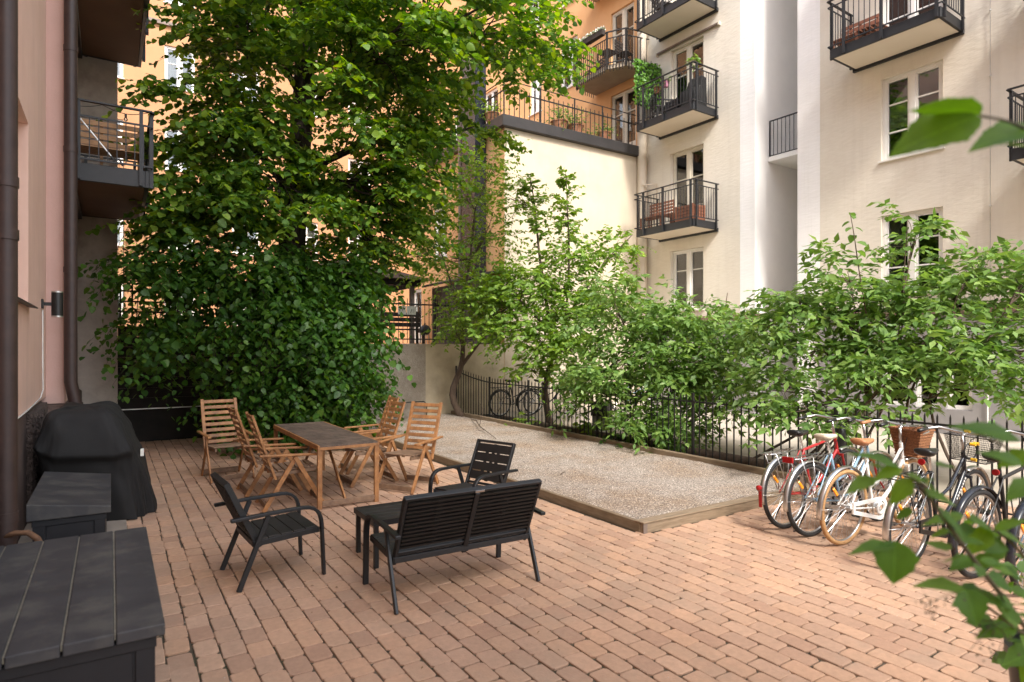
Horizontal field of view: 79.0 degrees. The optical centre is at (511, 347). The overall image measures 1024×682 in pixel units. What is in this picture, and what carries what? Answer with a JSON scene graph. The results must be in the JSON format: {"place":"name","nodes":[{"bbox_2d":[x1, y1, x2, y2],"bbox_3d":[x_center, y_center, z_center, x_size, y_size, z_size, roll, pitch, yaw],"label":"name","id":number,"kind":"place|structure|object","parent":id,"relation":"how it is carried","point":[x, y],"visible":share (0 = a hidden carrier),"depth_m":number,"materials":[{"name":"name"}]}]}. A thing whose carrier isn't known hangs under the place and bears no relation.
{"place":"outdoors","nodes":[
{"label":"outdoors","id":0,"kind":"place"},
{"bbox_2d":[18,520,126,543],"bbox_3d":[-4.062,1.755,5.769,0.830,0.030,4.300,0,0,-33],"label":"concrete strip","id":1,"kind":"object","parent":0,"point":[113,526],"visible":0.02,"depth_m":6.00,"materials":[{"name":"concrete"}]},
{"bbox_2d":[26,472,110,541],"bbox_3d":[-3.638,1.438,5.168,0.510,0.624,1.430,0,0,-33],"label":"deck box","id":2,"kind":"object","parent":1,"relation":"on","point":[64,504],"visible":0.54,"depth_m":4.67,"materials":[{"name":"plastic"}]},
{"bbox_2d":[33,401,156,520],"bbox_3d":[-4.422,1.172,6.686,1.050,1.152,1.467,0,0,-30],"label":"covered barbecue","id":3,"kind":"object","parent":1,"relation":"on","point":[96,437],"visible":0.86,"depth_m":6.17,"materials":[{"name":"black fabric"}]},
{"bbox_2d":[123,356,581,412],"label":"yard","id":4,"kind":"structure","parent":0,"point":[188,376],"depth_m":12.68,"materials":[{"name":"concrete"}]},
{"bbox_2d":[118,0,431,343],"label":"peach building","id":5,"kind":"structure","parent":4,"relation":"on","point":[164,68],"depth_m":25.14,"materials":[{"name":"paint"}]},
{"bbox_2d":[118,284,122,317],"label":"window","id":6,"kind":"structure","parent":5,"relation":"in","point":[122,284],"depth_m":24.21,"materials":[{"name":"white glass"}]},
{"bbox_2d":[118,220,122,245],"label":"window","id":7,"kind":"structure","parent":5,"relation":"in","point":[120,236],"depth_m":24.21,"materials":[{"name":"white glass"}]},
{"bbox_2d":[118,63,123,78],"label":"window","id":8,"kind":"structure","parent":5,"relation":"in","point":[120,66],"depth_m":24.21,"materials":[{"name":"white glass"}]},
{"bbox_2d":[118,159,189,325],"bbox_3d":[-14.211,-3.632,24.304,4.542,7.812,1.525,0,0,-33],"label":"wall creeper","id":9,"kind":"object","parent":5,"relation":"attached to","point":[123,240],"depth_m":24.15,"materials":[{"name":"green plant"}]},
{"bbox_2d":[164,127,182,171],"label":"window","id":10,"kind":"structure","parent":5,"relation":"in","point":[165,135],"depth_m":25.06,"materials":[{"name":"white glass"}]},
{"bbox_2d":[164,45,194,92],"bbox_3d":[-13.543,-11.283,25.325,1.180,1.726,0.355,0,0,-33],"label":"window","id":11,"kind":"structure","parent":5,"relation":"in","point":[170,63],"depth_m":25.28,"materials":[{"name":"white glass"}]},
{"bbox_2d":[306,223,317,260],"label":"window","id":12,"kind":"structure","parent":5,"relation":"in","point":[308,232],"depth_m":28.26,"materials":[{"name":"white glass"}]},
{"bbox_2d":[348,158,369,184],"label":"window","id":13,"kind":"structure","parent":5,"relation":"in","point":[349,159],"depth_m":29.11,"materials":[{"name":"white glass"}]},
{"bbox_2d":[419,323,430,343],"bbox_3d":[-2.286,-0.340,16.380,0.319,0.585,0.343,0,0,40],"label":"kettle grill","id":14,"kind":"object","parent":4,"relation":"on","point":[426,328],"visible":0.63,"depth_m":16.27,"materials":[{"name":"black metal"}]},
{"bbox_2d":[422,270,498,343],"bbox_3d":[-1.487,-1.100,17.844,0.850,2.040,3.400,0,0,-33],"label":"boarded annex","id":15,"kind":"object","parent":4,"relation":"on","point":[442,294],"visible":0.17,"depth_m":18.08,"materials":[{"name":"wood"}]},
{"bbox_2d":[411,45,638,412],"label":"terrace block","id":16,"kind":"structure","parent":4,"relation":"on","point":[604,169],"depth_m":17.77,"materials":[{"name":"beige paint"}]},
{"bbox_2d":[415,289,421,342],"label":"window","id":17,"kind":"structure","parent":16,"relation":"in","point":[418,294],"depth_m":21.51,"materials":[{"name":"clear glass"}]},
{"bbox_2d":[435,209,446,255],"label":"window","id":18,"kind":"structure","parent":16,"relation":"in","point":[438,253],"depth_m":20.21,"materials":[{"name":"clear glass"}]},
{"bbox_2d":[471,98,508,122],"bbox_3d":[-0.630,-6.296,17.482,1.347,1.628,1.334,0,0,14],"label":"terrace plant","id":19,"kind":"object","parent":16,"relation":"on","point":[487,114],"visible":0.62,"depth_m":17.23,"materials":[{"name":"green plant"}]},
{"bbox_2d":[537,104,577,128],"bbox_3d":[1.251,-6.395,18.039,1.266,1.425,1.335,0,0,26],"label":"terrace plant","id":20,"kind":"object","parent":16,"relation":"on","point":[554,122],"visible":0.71,"depth_m":17.86,"materials":[{"name":"green plant"}]},
{"bbox_2d":[564,108,597,133],"bbox_3d":[1.807,-6.504,18.378,1.319,1.314,1.206,0,0,1],"label":"terrace plant","id":21,"kind":"object","parent":16,"relation":"on","point":[577,126],"visible":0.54,"depth_m":18.13,"materials":[{"name":"green plant"}]},
{"bbox_2d":[591,118,620,138],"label":"terrace plant","id":22,"kind":"object","parent":16,"relation":"on","point":[599,133],"visible":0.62,"depth_m":18.78,"materials":[{"name":"green plant"}]},
{"bbox_2d":[431,0,648,147],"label":"orange building","id":23,"kind":"structure","parent":4,"relation":"on","point":[611,84],"depth_m":20.85,"materials":[{"name":"paint"}]},
{"bbox_2d":[486,88,496,122],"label":"window","id":24,"kind":"structure","parent":23,"relation":"in","point":[495,90],"depth_m":26.71,"materials":[{"name":"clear glass"}]},
{"bbox_2d":[528,74,541,116],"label":"window","id":25,"kind":"structure","parent":23,"relation":"in","point":[533,91],"depth_m":24.13,"materials":[{"name":"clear glass"}]},
{"bbox_2d":[559,35,577,93],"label":"window","id":26,"kind":"structure","parent":23,"relation":"in","point":[565,82],"depth_m":22.41,"materials":[{"name":"clear glass"}]},
{"bbox_2d":[571,35,588,51],"bbox_3d":[2.189,-9.783,20.053,0.343,0.306,0.787,0,0,-34],"label":"flower box","id":27,"kind":"object","parent":23,"relation":"attached to","point":[583,39],"visible":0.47,"depth_m":19.81,"materials":[{"name":"white plant"}]},
{"bbox_2d":[586,26,605,44],"bbox_3d":[2.598,-9.782,19.427,0.386,0.305,0.801,0,0,-34],"label":"flower box","id":28,"kind":"object","parent":23,"relation":"attached to","point":[598,33],"visible":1,"depth_m":19.36,"materials":[{"name":"white plant"}]},
{"bbox_2d":[597,48,615,69],"bbox_3d":[3.060,-9.050,19.857,0.500,0.700,0.493,0,0,-34],"label":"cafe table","id":29,"kind":"object","parent":23,"relation":"on","point":[610,52],"visible":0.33,"depth_m":19.90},
{"bbox_2d":[613,2,633,63],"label":"window","id":30,"kind":"structure","parent":23,"relation":"in","point":[623,18],"depth_m":20.16,"materials":[{"name":"clear glass"}]},
{"bbox_2d":[612,88,635,144],"bbox_3d":[3.679,-7.280,20.188,0.093,2.052,1.142,0,0,-34],"label":"window","id":31,"kind":"structure","parent":23,"relation":"in","point":[623,101],"depth_m":20.16,"materials":[{"name":"clear glass"}]},
{"bbox_2d":[614,39,633,62],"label":"cafe chair","id":32,"kind":"object","parent":23,"relation":"on","point":[628,53],"visible":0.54,"depth_m":19.43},
{"bbox_2d":[306,260,431,343],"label":"garden pavilion","id":33,"kind":"structure","parent":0,"point":[393,282],"depth_m":18.32,"materials":[{"name":"metal"}]},
{"bbox_2d":[376,312,424,343],"bbox_3d":[-3.055,-0.525,16.909,1.400,0.953,0.530,0,0,-33],"label":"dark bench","id":34,"kind":"object","parent":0,"point":[404,320],"visible":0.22,"depth_m":17.18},
{"bbox_2d":[126,433,1023,681],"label":"brick paving","id":35,"kind":"structure","parent":0,"point":[738,568],"depth_m":4.29,"materials":[{"name":"brick"}]},
{"bbox_2d":[0,0,153,546],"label":"pink building","id":36,"kind":"structure","parent":35,"relation":"on","point":[53,188],"depth_m":7.79,"materials":[{"name":"paint"}]},
{"bbox_2d":[4,530,42,541],"bbox_3d":[-3.216,1.292,4.106,0.281,0.170,0.068,0,0,-1],"label":"rusty spout","id":37,"kind":"object","parent":36,"relation":"attached to","point":[32,535],"visible":0.63,"depth_m":4.10,"materials":[{"name":"metal"}]},
{"bbox_2d":[41,291,63,316],"bbox_3d":[-5.540,-0.520,7.494,0.216,0.312,0.122,0,0,-33],"label":"wall lamp","id":38,"kind":"object","parent":36,"relation":"attached to","point":[56,303],"visible":1,"depth_m":7.47,"materials":[{"name":"black metal"}]},
{"bbox_2d":[81,119,123,165],"bbox_3d":[-5.814,-2.995,8.618,0.732,0.862,0.028,0,0,-34],"label":"broom","id":39,"kind":"object","parent":36,"relation":"attached to","point":[102,145],"visible":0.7,"depth_m":8.67,"materials":[{"name":"plastic"}]},
{"bbox_2d":[81,118,138,169],"bbox_3d":[-6.054,-2.930,9.161,1.070,0.920,0.510,0,0,-33],"label":"balcony bench","id":40,"kind":"object","parent":36,"relation":"on","point":[94,149],"visible":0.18,"depth_m":9.33,"materials":[{"name":"brown wood"}]},
{"bbox_2d":[82,105,146,120],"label":"string lights","id":41,"kind":"object","parent":36,"relation":"hanging from","point":[125,115],"visible":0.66,"depth_m":8.78,"materials":[{"name":"black plastic"}]},
{"bbox_2d":[0,527,164,681],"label":"deck box","id":42,"kind":"object","parent":35,"relation":"on","point":[85,608],"visible":1,"depth_m":2.73,"materials":[{"name":"plastic"}]},
{"bbox_2d":[78,13,117,403],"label":"end wall","id":43,"kind":"structure","parent":35,"relation":"on","point":[97,78],"depth_m":11.06,"materials":[{"name":"paint"}]},
{"bbox_2d":[197,398,254,483],"bbox_3d":[-3.876,1.236,8.414,0.584,1.043,0.770,0,0,-39],"label":"folding chair","id":44,"kind":"object","parent":35,"relation":"on","point":[208,448],"visible":0.82,"depth_m":8.54,"materials":[{"name":"brown wood"}]},
{"bbox_2d":[227,406,302,496],"bbox_3d":[-3.021,1.236,7.593,0.770,1.043,0.584,0,0,-35],"label":"folding chair","id":45,"kind":"object","parent":35,"relation":"on","point":[255,458],"visible":0.83,"depth_m":7.47,"materials":[{"name":"brown wood"}]},
{"bbox_2d":[210,472,325,592],"bbox_3d":[-1.897,1.359,4.812,0.719,0.788,0.602,0,0,-36],"label":"armchair","id":46,"kind":"object","parent":35,"relation":"on","point":[258,533],"visible":1,"depth_m":4.71,"materials":[{"name":"wood"}]},
{"bbox_2d":[245,411,323,511],"bbox_3d":[-2.525,1.236,6.918,0.770,1.043,0.584,0,0,-31],"label":"folding chair","id":47,"kind":"object","parent":35,"relation":"on","point":[298,466],"visible":0.95,"depth_m":6.79,"materials":[{"name":"brown wood"}]},
{"bbox_2d":[273,421,378,509],"bbox_3d":[-2.383,1.403,7.769,0.690,0.693,2.180,0,0,-33],"label":"dining table","id":48,"kind":"object","parent":35,"relation":"on","point":[321,437],"visible":0.9,"depth_m":7.07,"materials":[{"name":"brown wood"}]},
{"bbox_2d":[338,395,398,474],"bbox_3d":[-2.056,1.236,8.925,0.770,1.043,0.584,0,0,-27],"label":"folding chair","id":49,"kind":"object","parent":35,"relation":"on","point":[354,460],"visible":0.38,"depth_m":9.00,"materials":[{"name":"brown wood"}]},
{"bbox_2d":[336,399,405,487],"bbox_3d":[-1.844,1.236,8.154,0.770,1.043,0.584,0,0,-34],"label":"folding chair","id":50,"kind":"object","parent":35,"relation":"on","point":[370,453],"visible":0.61,"depth_m":8.14,"materials":[{"name":"brown wood"}]},
{"bbox_2d":[354,501,467,568],"bbox_3d":[-0.856,1.560,5.330,0.860,0.379,0.505,0,0,-32],"label":"coffee table","id":51,"kind":"object","parent":35,"relation":"on","point":[388,513],"visible":0.3,"depth_m":5.19,"materials":[{"name":"wood"}]},
{"bbox_2d":[379,401,442,494],"bbox_3d":[-1.273,1.236,7.827,0.584,1.043,0.770,0,0,25],"label":"folding chair","id":52,"kind":"object","parent":35,"relation":"on","point":[421,455],"visible":0.93,"depth_m":7.96,"materials":[{"name":"brown wood"}]},
{"bbox_2d":[362,478,544,614],"bbox_3d":[-0.417,1.359,4.581,1.172,0.788,0.723,0,0,-31],"label":"garden bench","id":53,"kind":"object","parent":35,"relation":"on","point":[462,520],"visible":1,"depth_m":4.35,"materials":[{"name":"wood"}]},
{"bbox_2d":[428,439,517,492],"bbox_3d":[-0.372,1.359,6.157,0.602,0.788,0.719,0,0,38],"label":"armchair","id":54,"kind":"object","parent":35,"relation":"on","point":[496,469],"visible":0.65,"depth_m":6.30,"materials":[{"name":"wood"}]},
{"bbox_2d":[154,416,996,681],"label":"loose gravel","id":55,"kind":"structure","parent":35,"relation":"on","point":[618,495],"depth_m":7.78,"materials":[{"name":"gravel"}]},
{"bbox_2d":[374,411,819,533],"bbox_3d":[-0.117,1.675,10.728,3.044,0.170,9.704,0,0,-33],"label":"timber edging","id":56,"kind":"object","parent":35,"relation":"on","point":[656,523],"visible":0.6,"depth_m":6.81,"materials":[{"name":"wood"}]},
{"bbox_2d":[756,414,865,528],"bbox_3d":[3.078,1.229,6.304,1.847,1.042,0.574,0,-3,-32],"label":"bicycle","id":57,"kind":"object","parent":35,"relation":"on","point":[772,465],"visible":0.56,"depth_m":6.12,"materials":[{"name":"red metal"}]},
{"bbox_2d":[782,417,895,536],"bbox_3d":[3.234,1.228,6.027,1.805,1.042,0.574,0,-2,-29],"label":"bicycle","id":58,"kind":"object","parent":35,"relation":"on","point":[801,467],"visible":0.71,"depth_m":5.82,"materials":[{"name":"silver metal"}]},
{"bbox_2d":[835,424,845,497],"bbox_3d":[3.814,1.320,7.221,0.122,0.860,0.122,0,0,-33],"label":"bollard","id":59,"kind":"object","parent":35,"relation":"on","point":[841,441],"visible":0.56,"depth_m":7.17,"materials":[{"name":"black metal"}]},
{"bbox_2d":[816,419,934,544],"bbox_3d":[3.404,1.228,5.759,1.805,1.042,0.574,0,2,-30],"label":"bicycle","id":60,"kind":"object","parent":35,"relation":"on","point":[907,440],"visible":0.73,"depth_m":5.64,"materials":[{"name":"silver metal"}]},
{"bbox_2d":[917,445,929,515],"bbox_3d":[4.291,1.320,6.482,0.122,0.860,0.122,0,0,-33],"label":"bollard","id":61,"kind":"object","parent":35,"relation":"on","point":[921,472],"visible":0.06,"depth_m":6.46,"materials":[{"name":"black metal"}]},
{"bbox_2d":[846,97,1023,681],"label":"potted shrub","id":62,"kind":"object","parent":35,"relation":"on","point":[942,122],"visible":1,"depth_m":1.21,"materials":[{"name":"green plant"}]},
{"bbox_2d":[882,426,1002,557],"bbox_3d":[3.614,1.227,5.215,1.805,1.045,0.574,0,2,-32],"label":"bicycle","id":63,"kind":"object","parent":35,"relation":"on","point":[964,475],"visible":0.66,"depth_m":5.24,"materials":[{"name":"silver metal"}]},
{"bbox_2d":[947,430,1023,577],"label":"bicycle","id":64,"kind":"object","parent":35,"relation":"on","point":[969,495],"visible":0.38,"depth_m":4.76,"materials":[{"name":"black metal"}]},
{"bbox_2d":[1004,438,1023,587],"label":"bicycle","id":65,"kind":"object","parent":35,"relation":"on","point":[1011,557],"visible":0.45,"depth_m":4.24,"materials":[{"name":"silver metal"}]},
{"bbox_2d":[361,414,808,518],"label":"gravel","id":66,"kind":"structure","parent":0,"point":[463,445],"depth_m":8.44,"materials":[{"name":"gravel"}]},
{"bbox_2d":[665,98,679,112],"bbox_3d":[4.654,-6.745,17.620,0.412,0.450,0.432,0,0,-34],"label":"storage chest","id":67,"kind":"object","parent":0,"point":[672,105],"visible":0.24,"depth_m":17.47,"materials":[{"name":"plastic"}]},
{"bbox_2d":[482,414,868,494],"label":"planting soil","id":68,"kind":"structure","parent":0,"point":[494,416],"depth_m":15.52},
{"bbox_2d":[505,411,540,425],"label":"ground plant","id":69,"kind":"object","parent":68,"relation":"on","point":[523,419],"visible":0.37,"depth_m":13.25,"materials":[{"name":"green plant"}]},
{"bbox_2d":[565,418,614,434],"bbox_3d":[1.529,1.646,12.414,0.972,0.402,1.549,0,0,-33],"label":"ground plant","id":70,"kind":"object","parent":68,"relation":"on","point":[586,426],"visible":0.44,"depth_m":12.30,"materials":[{"name":"green plant"}]},
{"bbox_2d":[587,433,636,447],"bbox_3d":[1.838,1.738,10.741,0.852,0.506,1.796,0,0,-9],"label":"ground plant","id":71,"kind":"object","parent":68,"relation":"on","point":[617,437],"visible":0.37,"depth_m":10.90,"materials":[{"name":"green plant"}]},
{"bbox_2d":[547,271,788,454],"bbox_3d":[2.644,0.472,11.001,4.307,3.642,3.220,0,0,10],"label":"elder bush","id":72,"kind":"object","parent":68,"relation":"on","point":[661,326],"visible":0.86,"depth_m":10.58,"materials":[{"name":"green plant"}]},
{"bbox_2d":[501,416,887,491],"bbox_3d":[2.175,1.702,11.162,0.180,0.185,8.601,0,0,-33],"label":"ground cover","id":73,"kind":"object","parent":68,"relation":"on","point":[760,462],"visible":0.3,"depth_m":9.56,"materials":[{"name":"green plant"}]},
{"bbox_2d":[455,366,1023,518],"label":"iron fence","id":74,"kind":"object","parent":68,"relation":"on","point":[693,402],"visible":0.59,"depth_m":9.39,"materials":[{"name":"metal"}]},
{"bbox_2d":[707,198,1023,504],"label":"elder bush","id":75,"kind":"object","parent":68,"relation":"on","point":[861,363],"visible":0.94,"depth_m":7.87,"materials":[{"name":"green plant"}]},
{"bbox_2d":[810,212,1011,468],"bbox_3d":[4.867,0.017,7.818,2.324,3.485,0.586,0,0,19],"label":"hazel sapling","id":76,"kind":"object","parent":68,"relation":"on","point":[898,307],"visible":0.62,"depth_m":7.87,"materials":[{"name":"green plant"}]},
{"bbox_2d":[687,54,700,71],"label":"potted plant","id":77,"kind":"object","parent":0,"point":[690,59],"visible":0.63,"depth_m":16.68,"materials":[{"name":"green plant"}]},
{"bbox_2d":[491,404,1020,506],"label":"concrete yard","id":78,"kind":"structure","parent":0,"point":[943,477],"depth_m":10.95,"materials":[{"name":"concrete"}]},
{"bbox_2d":[491,374,542,416],"bbox_3d":[0.139,1.229,15.989,1.805,1.042,0.574,0,3,-37],"label":"bicycle","id":79,"kind":"object","parent":78,"relation":"on","point":[495,392],"visible":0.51,"depth_m":15.80,"materials":[{"name":"black metal"}]},
{"bbox_2d":[516,374,574,415],"bbox_3d":[0.915,1.229,16.060,1.805,1.042,0.574,0,3,-25],"label":"bicycle","id":80,"kind":"object","parent":78,"relation":"on","point":[533,391],"visible":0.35,"depth_m":15.89,"materials":[{"name":"black metal"}]},
{"bbox_2d":[591,401,612,430],"bbox_3d":[1.904,1.450,13.189,0.340,0.600,0.340,0,0,37],"label":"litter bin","id":81,"kind":"object","parent":78,"relation":"on","point":[603,413],"visible":0.17,"depth_m":13.09,"materials":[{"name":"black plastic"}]},
{"bbox_2d":[634,0,1023,441],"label":"cream building","id":82,"kind":"structure","parent":0,"point":[775,151],"depth_m":14.82,"materials":[{"name":"paint"}]},
{"bbox_2d":[632,56,661,119],"bbox_3d":[4.042,-7.625,18.470,1.199,1.810,0.242,0,0,-34],"label":"ivy screen","id":83,"kind":"object","parent":82,"relation":"attached to","point":[646,72],"visible":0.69,"depth_m":18.36,"materials":[{"name":"green plant"}]},
{"bbox_2d":[640,199,673,228],"bbox_3d":[4.255,-3.851,18.256,0.480,0.862,0.950,0,0,-34],"label":"balcony bench","id":84,"kind":"object","parent":82,"relation":"on","point":[651,214],"visible":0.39,"depth_m":18.35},
{"bbox_2d":[650,92,673,118],"bbox_3d":[4.341,-6.922,18.030,0.560,0.804,0.520,0,0,-4],"label":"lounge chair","id":85,"kind":"object","parent":82,"relation":"on","point":[651,104],"visible":0.38,"depth_m":17.99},
{"bbox_2d":[652,0,671,13],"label":"balcony chair","id":86,"kind":"object","parent":82,"relation":"on","point":[665,5],"visible":0.31,"depth_m":17.90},
{"bbox_2d":[659,212,674,224],"bbox_3d":[4.558,-3.590,17.671,0.500,0.340,0.542,0,0,-34],"label":"balcony table","id":87,"kind":"object","parent":82,"relation":"on","point":[667,217],"visible":0.31,"depth_m":17.64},
{"bbox_2d":[655,21,720,56],"bbox_3d":[5.037,-8.875,17.955,0.090,0.090,2.300,0,0,-34],"label":"rolled awning","id":88,"kind":"object","parent":82,"relation":"attached to","point":[692,36],"visible":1,"depth_m":17.82,"materials":[{"name":"fabric"}]},
{"bbox_2d":[673,145,703,206],"bbox_3d":[5.167,-4.600,18.081,0.092,2.292,1.192,0,0,-34],"label":"window","id":89,"kind":"structure","parent":82,"relation":"in","point":[688,164],"depth_m":18.06,"materials":[{"name":"clear glass"}]},
{"bbox_2d":[673,37,703,98],"bbox_3d":[5.167,-7.665,18.081,0.092,2.262,1.192,0,0,-34],"label":"balcony door","id":90,"kind":"structure","parent":82,"relation":"in","point":[680,56],"depth_m":18.24,"materials":[{"name":"clear glass"}]},
{"bbox_2d":[673,247,704,310],"bbox_3d":[5.108,-1.948,18.041,0.235,1.796,1.280,0,0,-34],"label":"window","id":91,"kind":"structure","parent":82,"relation":"in","point":[688,265],"depth_m":18.02,"materials":[{"name":"clear glass"}]},
{"bbox_2d":[675,203,704,221],"bbox_3d":[4.870,-3.640,17.004,0.512,0.440,0.612,0,0,-34],"label":"planter box","id":92,"kind":"object","parent":82,"relation":"on","point":[686,210],"visible":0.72,"depth_m":16.82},
{"bbox_2d":[680,75,706,106],"bbox_3d":[4.969,-6.995,17.072,0.617,0.910,0.617,0,0,-34],"label":"chair","id":93,"kind":"object","parent":82,"relation":"on","point":[686,95],"visible":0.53,"depth_m":16.90,"materials":[{"name":"black fabric"}]},
{"bbox_2d":[833,13,878,48],"bbox_3d":[7.508,-6.815,13.599,0.480,0.750,0.800,0,0,-34],"label":"balcony bench","id":94,"kind":"object","parent":82,"relation":"on","point":[861,26],"visible":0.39,"depth_m":13.65,"materials":[{"name":"wood"}]},
{"bbox_2d":[855,22,887,39],"bbox_3d":[7.640,-6.590,13.176,0.450,0.300,0.492,0,0,-34],"label":"balcony table","id":95,"kind":"object","parent":82,"relation":"on","point":[872,26],"visible":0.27,"depth_m":13.14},
{"bbox_2d":[885,373,910,405],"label":"window","id":96,"kind":"structure","parent":82,"relation":"in","point":[895,402],"depth_m":13.30,"materials":[{"name":"clear glass"}]},
{"bbox_2d":[878,60,944,162],"bbox_3d":[8.457,-4.943,13.140,0.217,1.826,1.270,0,0,-34],"label":"window","id":97,"kind":"structure","parent":82,"relation":"in","point":[916,88],"depth_m":13.23,"materials":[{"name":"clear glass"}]},
{"bbox_2d":[883,207,942,291],"bbox_3d":[8.558,-2.010,13.208,0.237,1.712,1.184,0,0,-33],"label":"window","id":98,"kind":"structure","parent":82,"relation":"in","point":[892,226],"depth_m":13.35,"materials":[{"name":"clear glass"}]},
{"bbox_2d":[883,0,942,26],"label":"window","id":99,"kind":"structure","parent":82,"relation":"in","point":[889,2],"depth_m":13.36,"materials":[{"name":"clear glass"}]},
{"bbox_2d":[916,350,939,407],"bbox_3d":[8.642,0.625,12.860,0.080,1.242,0.482,0,0,-34],"label":"window","id":100,"kind":"structure","parent":82,"relation":"in","point":[919,389],"depth_m":13.00,"materials":[{"name":"white glass"}]},
{"bbox_2d":[947,348,971,410],"bbox_3d":[8.961,0.625,12.394,0.080,1.242,0.452,0,0,-34],"label":"window","id":101,"kind":"structure","parent":82,"relation":"in","point":[958,407],"depth_m":12.39,"materials":[{"name":"clear glass"}]},
{"label":"ground","id":102,"kind":"structure","parent":0,"visible":0},
{"bbox_2d":[118,277,358,441],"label":"board wall","id":103,"kind":"structure","parent":102,"relation":"on","point":[153,422],"depth_m":11.70,"materials":[{"name":"wood"}]},
{"bbox_2d":[78,0,601,459],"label":"lime tree","id":104,"kind":"object","parent":102,"relation":"on","point":[299,311],"visible":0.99,"depth_m":10.30,"materials":[{"name":"green plant"}]},
{"bbox_2d":[359,343,425,418],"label":"concrete wall","id":105,"kind":"structure","parent":102,"relation":"on","point":[414,358],"depth_m":15.17,"materials":[{"name":"concrete"}]},
{"bbox_2d":[383,128,536,416],"bbox_3d":[-1.233,-1.732,14.950,4.136,7.158,2.687,0,0,8],"label":"young tree","id":106,"kind":"object","parent":102,"relation":"on","point":[461,337],"visible":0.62,"depth_m":14.82,"materials":[{"name":"green plant"}]},
{"bbox_2d":[426,344,503,414],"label":"plaster wall","id":107,"kind":"structure","parent":102,"relation":"on","point":[441,364],"depth_m":15.94,"materials":[{"name":"paint"}]},
{"bbox_2d":[375,297,497,342],"bbox_3d":[-2.080,-0.680,15.581,4.200,1.200,0.050,0,0,-33],"label":"railing","id":108,"kind":"object","parent":107,"relation":"on","point":[434,315],"visible":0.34,"depth_m":15.45,"materials":[{"name":"black metal"}]},
{"bbox_2d":[398,306,415,314],"bbox_3d":[-2.568,-0.905,15.213,0.460,0.210,0.029,0,0,-33],"label":"notice board","id":109,"kind":"object","parent":108,"relation":"attached to","point":[409,310],"visible":0.9,"depth_m":15.23,"materials":[{"name":"grey metal"}]},
{"bbox_2d":[444,165,656,422],"bbox_3d":[0.858,-1.100,13.880,4.632,5.845,2.767,0,0,-14],"label":"cherry tree","id":110,"kind":"object","parent":102,"relation":"on","point":[549,290],"visible":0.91,"depth_m":13.62,"materials":[{"name":"plant"}]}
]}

